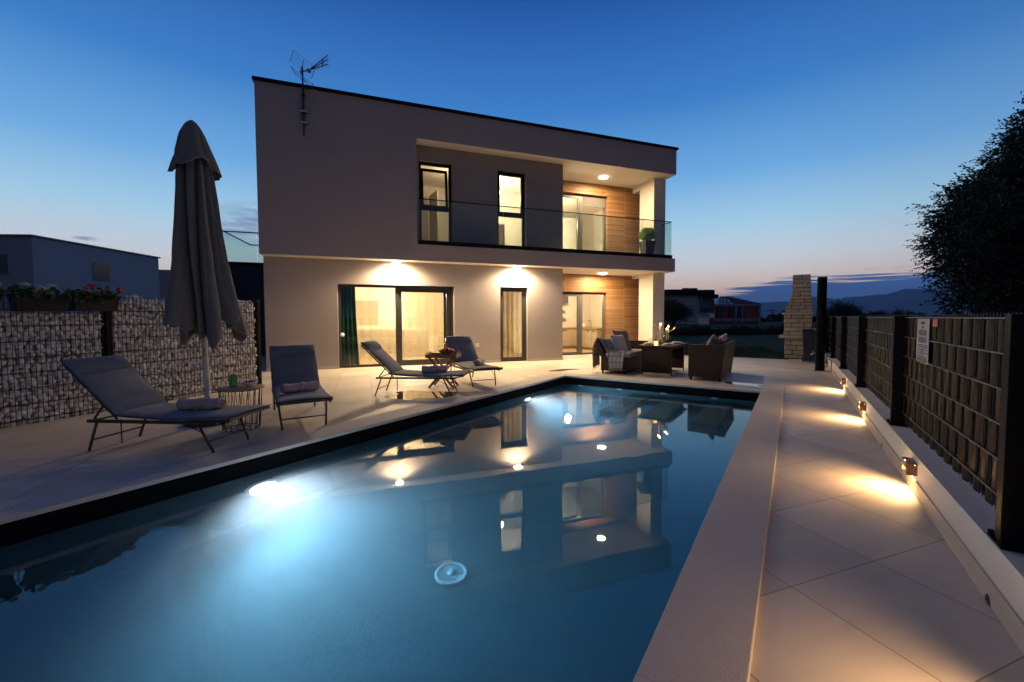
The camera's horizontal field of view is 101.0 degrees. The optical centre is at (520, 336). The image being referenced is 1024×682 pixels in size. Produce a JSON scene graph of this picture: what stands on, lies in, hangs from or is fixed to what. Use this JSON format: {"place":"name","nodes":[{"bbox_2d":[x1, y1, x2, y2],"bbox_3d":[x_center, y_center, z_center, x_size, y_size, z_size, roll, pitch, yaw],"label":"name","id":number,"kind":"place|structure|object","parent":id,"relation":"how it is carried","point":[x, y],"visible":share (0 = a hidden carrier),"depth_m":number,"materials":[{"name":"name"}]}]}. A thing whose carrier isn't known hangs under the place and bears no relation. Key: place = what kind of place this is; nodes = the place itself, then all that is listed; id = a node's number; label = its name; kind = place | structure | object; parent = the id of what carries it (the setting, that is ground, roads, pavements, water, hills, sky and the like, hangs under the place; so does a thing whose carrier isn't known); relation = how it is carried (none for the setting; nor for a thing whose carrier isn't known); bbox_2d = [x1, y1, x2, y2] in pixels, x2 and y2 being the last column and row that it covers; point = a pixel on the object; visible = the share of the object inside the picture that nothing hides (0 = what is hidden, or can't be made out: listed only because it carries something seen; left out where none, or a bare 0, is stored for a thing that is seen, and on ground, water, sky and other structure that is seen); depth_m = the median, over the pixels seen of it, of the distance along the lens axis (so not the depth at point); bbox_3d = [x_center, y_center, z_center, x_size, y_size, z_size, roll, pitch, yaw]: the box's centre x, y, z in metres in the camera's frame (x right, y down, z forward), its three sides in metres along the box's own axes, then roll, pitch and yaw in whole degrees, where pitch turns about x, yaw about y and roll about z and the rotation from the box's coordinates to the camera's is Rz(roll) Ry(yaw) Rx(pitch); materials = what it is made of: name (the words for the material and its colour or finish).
{"place":"outdoors","nodes":[
{"label":"outdoors","id":0,"kind":"place"},
{"bbox_2d":[0,234,160,336],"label":"grey house","id":1,"kind":"structure","parent":0,"point":[32,260],"depth_m":31.12,"materials":[{"name":"paint"}]},
{"bbox_2d":[0,254,8,273],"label":"window","id":2,"kind":"structure","parent":1,"relation":"in","point":[3,257],"depth_m":28.39,"materials":[{"name":"grey glass"}]},
{"bbox_2d":[92,262,109,280],"bbox_3d":[-33.105,-5.081,33.355,0.076,1.330,1.500,0,3,-3],"label":"window","id":3,"kind":"structure","parent":1,"relation":"in","point":[100,271],"depth_m":33.28,"materials":[{"name":"grey glass"}]},
{"bbox_2d":[219,360,237,386],"bbox_3d":[-3.549,0.448,5.135,0.182,0.337,0.095,-1,3,-20],"label":"flower vase","id":4,"kind":"object","parent":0,"point":[221,361],"visible":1,"depth_m":5.13,"materials":[{"name":"green glass"}]},
{"bbox_2d":[357,328,427,356],"bbox_3d":[-4.505,0.207,14.534,2.530,0.980,0.950,-1,3,-20],"label":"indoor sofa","id":5,"kind":"object","parent":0,"point":[365,335],"visible":0.66,"depth_m":14.14,"materials":[{"name":"beige fabric"}]},
{"bbox_2d":[0,354,837,501],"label":"terrace","id":6,"kind":"structure","parent":0,"point":[40,457],"depth_m":5.44,"materials":[{"name":"tile"}]},
{"bbox_2d":[0,292,261,427],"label":"gabion wall","id":7,"kind":"structure","parent":6,"relation":"on","point":[39,382],"depth_m":6.08,"materials":[{"name":"white stone"}]},
{"bbox_2d":[0,283,7,300],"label":"geranium planter","id":8,"kind":"object","parent":7,"relation":"on","point":[2,291],"visible":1,"depth_m":5.09,"materials":[{"name":"green plant"}]},
{"bbox_2d":[5,282,72,311],"bbox_3d":[-6.244,-0.509,5.475,0.324,0.366,0.587,1,3,19],"label":"geranium planter","id":9,"kind":"object","parent":7,"relation":"on","point":[50,298],"visible":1,"depth_m":5.41,"materials":[{"name":"black plant"}]},
{"bbox_2d":[67,283,124,310],"bbox_3d":[-6.002,-0.555,6.006,0.312,0.392,0.654,1,3,19],"label":"geranium planter","id":10,"kind":"object","parent":7,"relation":"on","point":[86,300],"visible":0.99,"depth_m":5.93,"materials":[{"name":"black plastic"}]},
{"bbox_2d":[60,355,270,452],"bbox_3d":[-3.725,0.691,4.500,1.808,0.945,0.607,0,3,4],"label":"sun lounger","id":11,"kind":"object","parent":6,"relation":"on","point":[115,386],"visible":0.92,"depth_m":4.37,"materials":[{"name":"grey fabric"}]},
{"bbox_2d":[175,397,226,409],"bbox_3d":[-3.388,0.717,4.475,0.447,0.140,0.171,0,3,-2],"label":"rolled towel","id":12,"kind":"object","parent":11,"relation":"on","point":[205,403],"visible":1,"depth_m":4.42,"materials":[{"name":"white fabric"}]},
{"bbox_2d":[162,120,247,427],"bbox_3d":[-4.030,-0.793,5.404,0.813,3.822,0.822,-2,3,-20],"label":"parasol","id":13,"kind":"object","parent":6,"relation":"on","point":[201,301],"visible":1,"depth_m":5.19,"materials":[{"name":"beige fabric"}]},
{"bbox_2d":[216,384,264,431],"bbox_3d":[-3.425,0.871,5.178,0.500,0.508,0.500,-1,3,-20],"label":"wire table","id":14,"kind":"object","parent":6,"relation":"on","point":[241,388],"visible":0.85,"depth_m":5.11,"materials":[{"name":"brown metal"}]},
{"bbox_2d":[242,380,256,385],"bbox_3d":[-3.351,0.578,5.224,0.164,0.068,0.164,-1,3,-20],"label":"snack bowl","id":15,"kind":"object","parent":14,"relation":"on","point":[249,383],"visible":1,"depth_m":5.18,"materials":[{"name":"white ceramic"}]},
{"bbox_2d":[261,356,265,372],"bbox_3d":[-10.023,0.886,10.806,6.580,0.001,7.500,-1,3,-20],"label":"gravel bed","id":16,"kind":"object","parent":6,"relation":"on","point":[263,362],"depth_m":12.54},
{"bbox_2d":[269,345,332,429],"bbox_3d":[-3.033,0.634,5.765,0.607,0.945,1.808,-2,3,-33],"label":"sun lounger","id":17,"kind":"object","parent":6,"relation":"on","point":[291,364],"visible":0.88,"depth_m":6.12,"materials":[{"name":"grey fabric"}]},
{"bbox_2d":[280,381,319,392],"bbox_3d":[-2.894,0.668,5.549,0.171,0.140,0.447,2,4,45],"label":"rolled towel","id":18,"kind":"object","parent":17,"relation":"on","point":[300,387],"visible":0.99,"depth_m":5.49,"materials":[{"name":"white fabric"}]},
{"bbox_2d":[0,372,783,681],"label":"swimming pool","id":19,"kind":"structure","parent":6,"relation":"in","point":[705,629],"depth_m":3.21,"materials":[{"name":"stone"}]},
{"bbox_2d":[0,384,755,681],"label":"water","id":20,"kind":"structure","parent":19,"relation":"in","point":[548,534],"depth_m":2.69,"materials":[{"name":"blue liquid"}]},
{"bbox_2d":[360,341,469,395],"bbox_3d":[-1.854,0.553,7.541,1.808,0.945,0.607,0,3,3],"label":"sun lounger","id":21,"kind":"object","parent":6,"relation":"on","point":[386,361],"visible":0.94,"depth_m":7.31,"materials":[{"name":"grey fabric"}]},
{"bbox_2d":[422,365,446,371],"bbox_3d":[-1.536,0.578,7.527,0.447,0.140,0.171,-1,3,-15],"label":"rolled towel","id":22,"kind":"object","parent":21,"relation":"on","point":[438,368],"visible":0.99,"depth_m":7.47,"materials":[{"name":"white fabric"}]},
{"bbox_2d":[385,390,458,399],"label":"puddle","id":23,"kind":"object","parent":6,"relation":"on","point":[408,395],"visible":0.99,"depth_m":7.42,"materials":[{"name":"clear liquid"}]},
{"bbox_2d":[425,351,460,387],"bbox_3d":[-1.516,0.648,8.299,0.612,0.702,0.424,0,3,5],"label":"tray table","id":24,"kind":"object","parent":6,"relation":"on","point":[452,356],"visible":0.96,"depth_m":8.13,"materials":[{"name":"brown wood"}]},
{"bbox_2d":[438,346,454,354],"bbox_3d":[-1.442,0.292,8.226,0.330,0.196,0.330,-1,3,-20],"label":"fruit bowl","id":25,"kind":"object","parent":24,"relation":"on","point":[446,351],"visible":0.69,"depth_m":8.13,"materials":[{"name":"brown wood"}]},
{"bbox_2d":[252,76,678,371],"bbox_3d":[-1.998,-2.895,16.364,12.440,7.045,8.890,-1,3,-20],"label":"villa","id":26,"kind":"object","parent":6,"relation":"on","point":[349,184],"visible":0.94,"depth_m":12.20,"materials":[{"name":"white paint"}]},
{"bbox_2d":[290,50,329,136],"bbox_3d":[-5.093,-5.892,10.308,0.911,2.021,0.180,-1,3,-17],"label":"tv antenna","id":27,"kind":"object","parent":26,"relation":"attached to","point":[303,111],"visible":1,"depth_m":10.26,"materials":[{"name":"grey metal"}]},
{"bbox_2d":[341,287,359,364],"bbox_3d":[-4.723,-0.329,11.611,0.520,2.250,0.060,-1,3,-20],"label":"velvet curtain","id":28,"kind":"object","parent":26,"relation":"hanging from","point":[350,353],"visible":0.81,"depth_m":11.61,"materials":[{"name":"green fabric"}]},
{"bbox_2d":[355,300,378,324],"bbox_3d":[-5.748,-0.875,15.504,1.000,0.900,0.026,-1,3,-20],"label":"wall picture","id":29,"kind":"object","parent":26,"relation":"attached to","point":[361,308],"depth_m":15.53,"materials":[{"name":"beige paper"}]},
{"bbox_2d":[338,284,453,367],"bbox_3d":[-3.451,-0.301,11.924,3.106,2.256,0.150,-1,3,-20],"label":"sliding window","id":30,"kind":"structure","parent":26,"relation":"in","point":[398,289],"depth_m":11.90,"materials":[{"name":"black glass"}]},
{"bbox_2d":[355,290,442,363],"bbox_3d":[-3.500,-0.361,12.154,3.000,2.240,0.024,-1,3,-20],"label":"sheer curtain","id":31,"kind":"object","parent":26,"relation":"hanging from","point":[402,327],"visible":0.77,"depth_m":12.13,"materials":[{"name":"beige fabric"}]},
{"bbox_2d":[405,292,442,350],"bbox_3d":[-3.604,-0.683,16.276,1.650,2.600,0.030,-1,3,-20],"label":"curtain","id":32,"kind":"object","parent":26,"relation":"attached to","point":[411,299],"visible":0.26,"depth_m":16.24,"materials":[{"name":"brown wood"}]},
{"bbox_2d":[419,162,451,241],"bbox_3d":[-2.486,-3.798,12.199,0.926,2.276,0.246,-1,3,-20],"label":"tall window","id":33,"kind":"structure","parent":26,"relation":"in","point":[447,208],"depth_m":12.15,"materials":[{"name":"black metal"}]},
{"bbox_2d":[444,293,450,348],"bbox_3d":[-2.159,-0.376,12.550,0.250,2.250,0.050,-1,3,-20],"label":"velvet curtain","id":34,"kind":"object","parent":26,"relation":"hanging from","point":[445,321],"visible":0.2,"depth_m":12.53,"materials":[{"name":"fabric"}]},
{"bbox_2d":[503,296,517,356],"bbox_3d":[-0.401,-0.417,13.289,0.800,2.240,0.060,-1,3,-20],"label":"sheer curtain","id":35,"kind":"object","parent":26,"relation":"hanging from","point":[512,326],"visible":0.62,"depth_m":13.36,"materials":[{"name":"beige fabric"}]},
{"bbox_2d":[497,171,524,245],"bbox_3d":[-0.319,-3.834,12.909,0.906,2.276,0.090,-1,3,-20],"label":"tall window","id":36,"kind":"structure","parent":26,"relation":"in","point":[521,215],"depth_m":12.94,"materials":[{"name":"black metal"}]},
{"bbox_2d":[500,287,525,361],"bbox_3d":[-0.256,-0.368,13.083,0.886,2.276,0.090,-1,3,-20],"label":"narrow window","id":37,"kind":"structure","parent":26,"relation":"in","point":[502,289],"depth_m":13.08,"materials":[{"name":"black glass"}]},
{"bbox_2d":[563,296,601,349],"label":"kitchen units","id":38,"kind":"object","parent":26,"relation":"on","point":[590,335],"visible":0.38,"depth_m":17.99,"materials":[{"name":"white wood"}]},
{"bbox_2d":[562,292,604,354],"bbox_3d":[2.156,-0.470,15.393,2.046,2.266,0.150,-1,3,-20],"label":"glazed door","id":39,"kind":"structure","parent":26,"relation":"in","point":[579,295],"depth_m":15.33,"materials":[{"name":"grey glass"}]},
{"bbox_2d":[563,193,604,250],"bbox_3d":[2.150,-3.946,15.237,2.046,2.286,0.155,-1,3,-20],"label":"glazed door","id":40,"kind":"structure","parent":26,"relation":"in","point":[582,200],"depth_m":15.19,"materials":[{"name":"grey glass"}]},
{"bbox_2d":[638,227,655,253],"bbox_3d":[4.276,-3.213,14.271,0.595,0.941,0.578,-1,3,-20],"label":"potted boxwood","id":41,"kind":"object","parent":26,"relation":"on","point":[647,245],"visible":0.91,"depth_m":14.14,"materials":[{"name":"green plant"}]},
{"bbox_2d":[445,336,502,386],"bbox_3d":[-1.025,0.491,8.904,0.607,0.945,1.808,-1,3,-28],"label":"sun lounger","id":42,"kind":"object","parent":6,"relation":"on","point":[464,346],"visible":0.78,"depth_m":9.29,"materials":[{"name":"grey fabric"}]},
{"bbox_2d":[473,358,484,365],"bbox_3d":[-0.847,0.526,8.674,0.171,0.140,0.447,0,3,8],"label":"rolled towel","id":43,"kind":"object","parent":42,"relation":"on","point":[479,361],"visible":0.99,"depth_m":8.60,"materials":[{"name":"beige fabric"}]},
{"bbox_2d":[550,369,575,370],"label":"puddle","id":44,"kind":"object","parent":6,"relation":"on","point":[562,369],"visible":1,"depth_m":10.96,"materials":[{"name":"clear liquid"}]},
{"bbox_2d":[596,340,647,374],"bbox_3d":[2.674,0.472,10.882,0.830,0.785,1.750,2,3,33],"label":"wicker armchair","id":45,"kind":"object","parent":6,"relation":"on","point":[632,359],"visible":0.56,"depth_m":10.30,"materials":[{"name":"brown wicker"}]},
{"bbox_2d":[602,338,613,352],"bbox_3d":[2.190,0.223,10.415,0.400,0.342,0.290,-2,3,-37],"label":"pillow","id":46,"kind":"object","parent":45,"relation":"on","point":[607,342],"visible":0.63,"depth_m":10.32,"materials":[{"name":"grey fabric"}]},
{"bbox_2d":[592,337,624,370],"bbox_3d":[2.187,0.427,10.326,0.903,0.805,0.451,2,4,45],"label":"plaid throw","id":47,"kind":"object","parent":45,"relation":"on","point":[615,359],"visible":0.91,"depth_m":10.09,"materials":[{"name":"grey fabric"}]},
{"bbox_2d":[610,335,627,350],"bbox_3d":[2.438,0.177,10.467,0.440,0.433,0.246,-2,3,-29],"label":"pillow","id":48,"kind":"object","parent":45,"relation":"on","point":[618,342],"visible":0.92,"depth_m":10.40,"materials":[{"name":"grey fabric"}]},
{"bbox_2d":[612,330,631,349],"bbox_3d":[2.605,0.108,10.833,0.520,0.545,0.274,-2,3,-33],"label":"pillow","id":49,"kind":"object","parent":45,"relation":"on","point":[624,333],"visible":0.57,"depth_m":10.80,"materials":[{"name":"grey fabric"}]},
{"bbox_2d":[638,342,687,375],"bbox_3d":[3.581,0.532,10.555,0.820,0.690,1.640,2,3,33],"label":"dining table","id":50,"kind":"object","parent":6,"relation":"on","point":[658,358],"visible":0.94,"depth_m":9.95,"materials":[{"name":"brown wicker"}]},
{"bbox_2d":[653,325,675,342],"bbox_3d":[3.527,-0.048,10.381,0.514,0.481,0.222,0,3,10],"label":"table vase","id":51,"kind":"object","parent":50,"relation":"on","point":[664,333],"visible":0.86,"depth_m":10.38,"materials":[{"name":"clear glass"}]},
{"bbox_2d":[662,343,674,345],"bbox_3d":[3.515,0.188,10.033,0.336,0.044,0.336,2,3,33],"label":"place setting","id":52,"kind":"object","parent":50,"relation":"on","point":[668,344],"visible":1,"depth_m":9.93,"materials":[{"name":"white ceramic"}]},
{"bbox_2d":[688,340,735,381],"bbox_3d":[4.435,0.513,9.757,0.768,0.796,1.850,2,3,33],"label":"wicker armchair","id":53,"kind":"object","parent":6,"relation":"on","point":[710,361],"visible":1,"depth_m":9.01,"materials":[{"name":"brown wicker"}]},
{"bbox_2d":[706,334,716,344],"bbox_3d":[4.230,0.212,9.370,0.250,0.567,0.563,2,3,43],"label":"pillow","id":54,"kind":"object","parent":53,"relation":"on","point":[712,340],"visible":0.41,"depth_m":9.22,"materials":[{"name":"beige fabric"}]},
{"bbox_2d":[715,333,726,344],"bbox_3d":[4.439,0.203,9.473,0.309,0.553,0.584,2,3,42],"label":"pillow","id":55,"kind":"object","parent":53,"relation":"on","point":[721,339],"visible":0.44,"depth_m":9.26,"materials":[{"name":"beige fabric"}]},
{"bbox_2d":[726,381,762,386],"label":"puddle","id":56,"kind":"object","parent":6,"relation":"on","point":[738,383],"visible":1,"depth_m":8.47,"materials":[{"name":"clear liquid"}]},
{"bbox_2d":[802,329,815,360],"bbox_3d":[8.734,0.276,12.628,0.560,1.000,0.650,2,3,33],"label":"wheelie bin","id":57,"kind":"object","parent":6,"relation":"on","point":[808,338],"visible":0.55,"depth_m":12.45,"materials":[{"name":"black plastic"}]},
{"bbox_2d":[800,277,831,371],"bbox_3d":[7.430,-0.307,10.638,0.730,2.345,0.279,2,3,33],"label":"garden shower","id":58,"kind":"object","parent":6,"relation":"on","point":[820,329],"visible":1,"depth_m":10.49,"materials":[{"name":"black metal"}]},
{"bbox_2d":[825,354,1023,655],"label":"garden wall","id":59,"kind":"structure","parent":6,"relation":"on","point":[960,512],"depth_m":2.54,"materials":[{"name":"concrete"}]},
{"bbox_2d":[841,378,845,384],"bbox_3d":[5.963,0.830,7.802,0.065,0.100,0.170,2,3,33],"label":"step light","id":60,"kind":"object","parent":59,"relation":"attached to","point":[843,381],"visible":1,"depth_m":7.73,"materials":[{"name":"brown metal"}]},
{"bbox_2d":[858,401,865,410],"bbox_3d":[4.569,0.928,5.645,0.065,0.100,0.170,2,3,33],"label":"step light","id":61,"kind":"object","parent":59,"relation":"attached to","point":[862,405],"visible":1,"depth_m":5.58,"materials":[{"name":"brown metal"}]},
{"bbox_2d":[901,457,917,476],"bbox_3d":[3.088,1.032,3.354,0.065,0.100,0.170,2,3,33],"label":"step light","id":62,"kind":"object","parent":59,"relation":"attached to","point":[910,465],"visible":1,"depth_m":3.29,"materials":[{"name":"brown metal"}]},
{"bbox_2d":[825,312,1023,553],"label":"privacy fence","id":63,"kind":"object","parent":59,"relation":"on","point":[957,402],"visible":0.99,"depth_m":2.81,"materials":[{"name":"black metal"}]},
{"bbox_2d":[916,319,929,364],"bbox_3d":[3.425,0.038,3.597,0.009,0.374,0.390,2,3,33],"label":"rules sign","id":64,"kind":"object","parent":63,"relation":"attached to","point":[923,334],"visible":1,"depth_m":3.58,"materials":[{"name":"white plastic"}]},
{"bbox_2d":[933,319,937,326],"bbox_3d":[3.240,-0.105,3.299,0.005,0.060,0.132,2,3,33],"label":"warning sticker","id":65,"kind":"object","parent":63,"relation":"attached to","point":[935,322],"visible":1,"depth_m":3.29,"materials":[{"name":"red paper"}]},
{"bbox_2d":[429,190,438,240],"bbox_3d":[-2.927,-3.802,14.350,0.090,2.100,0.850,-2,3,-30],"label":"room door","id":66,"kind":"structure","parent":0,"point":[433,226],"depth_m":14.24,"materials":[{"name":"wood"}]},
{"bbox_2d":[429,335,443,352],"bbox_3d":[-2.605,0.322,14.254,0.950,0.776,0.854,-1,3,-20],"label":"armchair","id":67,"kind":"object","parent":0,"point":[434,342],"visible":0.35,"depth_m":13.86,"materials":[{"name":"beige fabric"}]},
{"bbox_2d":[99,317,815,621],"bbox_3d":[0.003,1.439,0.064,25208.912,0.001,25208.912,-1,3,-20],"label":"ground","id":68,"kind":"structure","parent":0,"point":[761,322],"depth_m":115.51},
{"bbox_2d":[159,230,265,355],"bbox_3d":[-11.441,-2.228,17.794,4.070,5.623,6.760,-1,3,-20],"label":"dark annex","id":69,"kind":"object","parent":68,"relation":"on","point":[248,279],"visible":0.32,"depth_m":14.93,"materials":[{"name":"black metal"}]},
{"bbox_2d":[761,310,995,321],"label":"scrub","id":70,"kind":"object","parent":68,"relation":"on","point":[779,317],"visible":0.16,"depth_m":118.00,"materials":[{"name":"green plant"}]},
{"bbox_2d":[499,223,504,244],"bbox_3d":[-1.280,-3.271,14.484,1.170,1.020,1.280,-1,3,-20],"label":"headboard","id":71,"kind":"object","parent":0,"point":[501,231],"visible":0.17,"depth_m":14.04,"materials":[{"name":"beige fabric"}]},
{"bbox_2d":[503,332,508,356],"bbox_3d":[-0.656,0.281,14.164,0.440,0.851,0.440,-1,3,-20],"label":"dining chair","id":72,"kind":"object","parent":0,"point":[504,344],"visible":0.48,"depth_m":14.38,"materials":[{"name":"beige wood"}]},
{"bbox_2d":[0,0,1023,303],"label":"sky","id":73,"kind":"structure","parent":0,"point":[804,132],"materials":[{"name":"blue"}]},
{"bbox_2d":[563,218,575,248],"bbox_3d":[1.365,-3.904,17.600,1.800,2.000,0.605,-1,3,-20],"label":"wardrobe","id":74,"kind":"object","parent":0,"point":[569,233],"visible":0.23,"depth_m":17.51,"materials":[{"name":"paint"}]},
{"bbox_2d":[664,323,830,358],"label":"lawn","id":75,"kind":"structure","parent":0,"point":[772,341],"depth_m":27.55,"materials":[{"name":"green plant"}]},
{"bbox_2d":[664,295,698,330],"bbox_3d":[14.390,-2.256,39.872,4.028,3.874,4.855,-1,3,-20],"label":"garden tree","id":76,"kind":"object","parent":75,"relation":"on","point":[676,311],"visible":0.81,"depth_m":39.09,"materials":[{"name":"green plant"}]},
{"bbox_2d":[664,288,717,323],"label":"white modern house","id":77,"kind":"structure","parent":75,"relation":"on","point":[703,302],"depth_m":84.08,"materials":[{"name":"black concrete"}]},
{"bbox_2d":[698,318,708,323],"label":"garage door","id":78,"kind":"structure","parent":77,"relation":"in","point":[701,320],"depth_m":82.66,"materials":[{"name":"white metal"}]},
{"bbox_2d":[714,296,762,322],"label":"brick shell house","id":79,"kind":"structure","parent":75,"relation":"on","point":[738,310],"depth_m":95.80,"materials":[{"name":"red brick"}]},
{"bbox_2d":[716,307,722,317],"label":"window","id":80,"kind":"structure","parent":79,"relation":"in","point":[719,311],"depth_m":95.52,"materials":[{"name":"glass"}]},
{"bbox_2d":[729,307,731,316],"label":"window","id":81,"kind":"structure","parent":79,"relation":"in","point":[730,308],"depth_m":95.50,"materials":[{"name":"black glass"}]},
{"bbox_2d":[737,308,740,322],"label":"window","id":82,"kind":"structure","parent":79,"relation":"in","point":[738,309],"depth_m":95.53,"materials":[{"name":"black glass"}]},
{"bbox_2d":[664,324,815,334],"bbox_3d":[18.565,-0.598,35.118,19.872,0.950,2.047,-1,3,-13],"label":"field scrub","id":83,"kind":"object","parent":75,"relation":"on","point":[775,331],"visible":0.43,"depth_m":34.04,"materials":[{"name":"green plant"}]},
{"bbox_2d":[779,274,813,358],"bbox_3d":[9.171,-0.656,14.037,0.955,2.735,0.800,2,3,33],"label":"stone barbecue","id":84,"kind":"object","parent":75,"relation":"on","point":[798,314],"visible":0.83,"depth_m":13.75,"materials":[{"name":"beige stone"}]},
{"bbox_2d":[826,296,869,316],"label":"round tree","id":85,"kind":"object","parent":75,"relation":"on","point":[844,309],"visible":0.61,"depth_m":47.56,"materials":[{"name":"green plant"}]},
{"bbox_2d":[868,309,889,316],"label":"young tree","id":86,"kind":"object","parent":75,"relation":"on","point":[881,312],"visible":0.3,"depth_m":43.64,"materials":[{"name":"green plant"}]},
{"bbox_2d":[888,307,910,316],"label":"young tree","id":87,"kind":"object","parent":75,"relation":"on","point":[896,312],"visible":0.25,"depth_m":41.81,"materials":[{"name":"green plant"}]},
{"bbox_2d":[903,91,1023,317],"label":"broadleaf tree","id":88,"kind":"object","parent":75,"relation":"on","point":[977,227],"visible":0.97,"depth_m":14.44,"materials":[{"name":"green plant"}]},
{"bbox_2d":[718,289,1014,316],"bbox_3d":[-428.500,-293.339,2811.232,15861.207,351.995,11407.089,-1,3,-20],"label":"mountains","id":89,"kind":"structure","parent":0,"point":[908,299],"depth_m":5014.31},
{"bbox_2d":[749,378,1023,681],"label":"walkway","id":90,"kind":"structure","parent":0,"point":[866,577],"depth_m":2.23,"materials":[{"name":"tile"}]}
]}

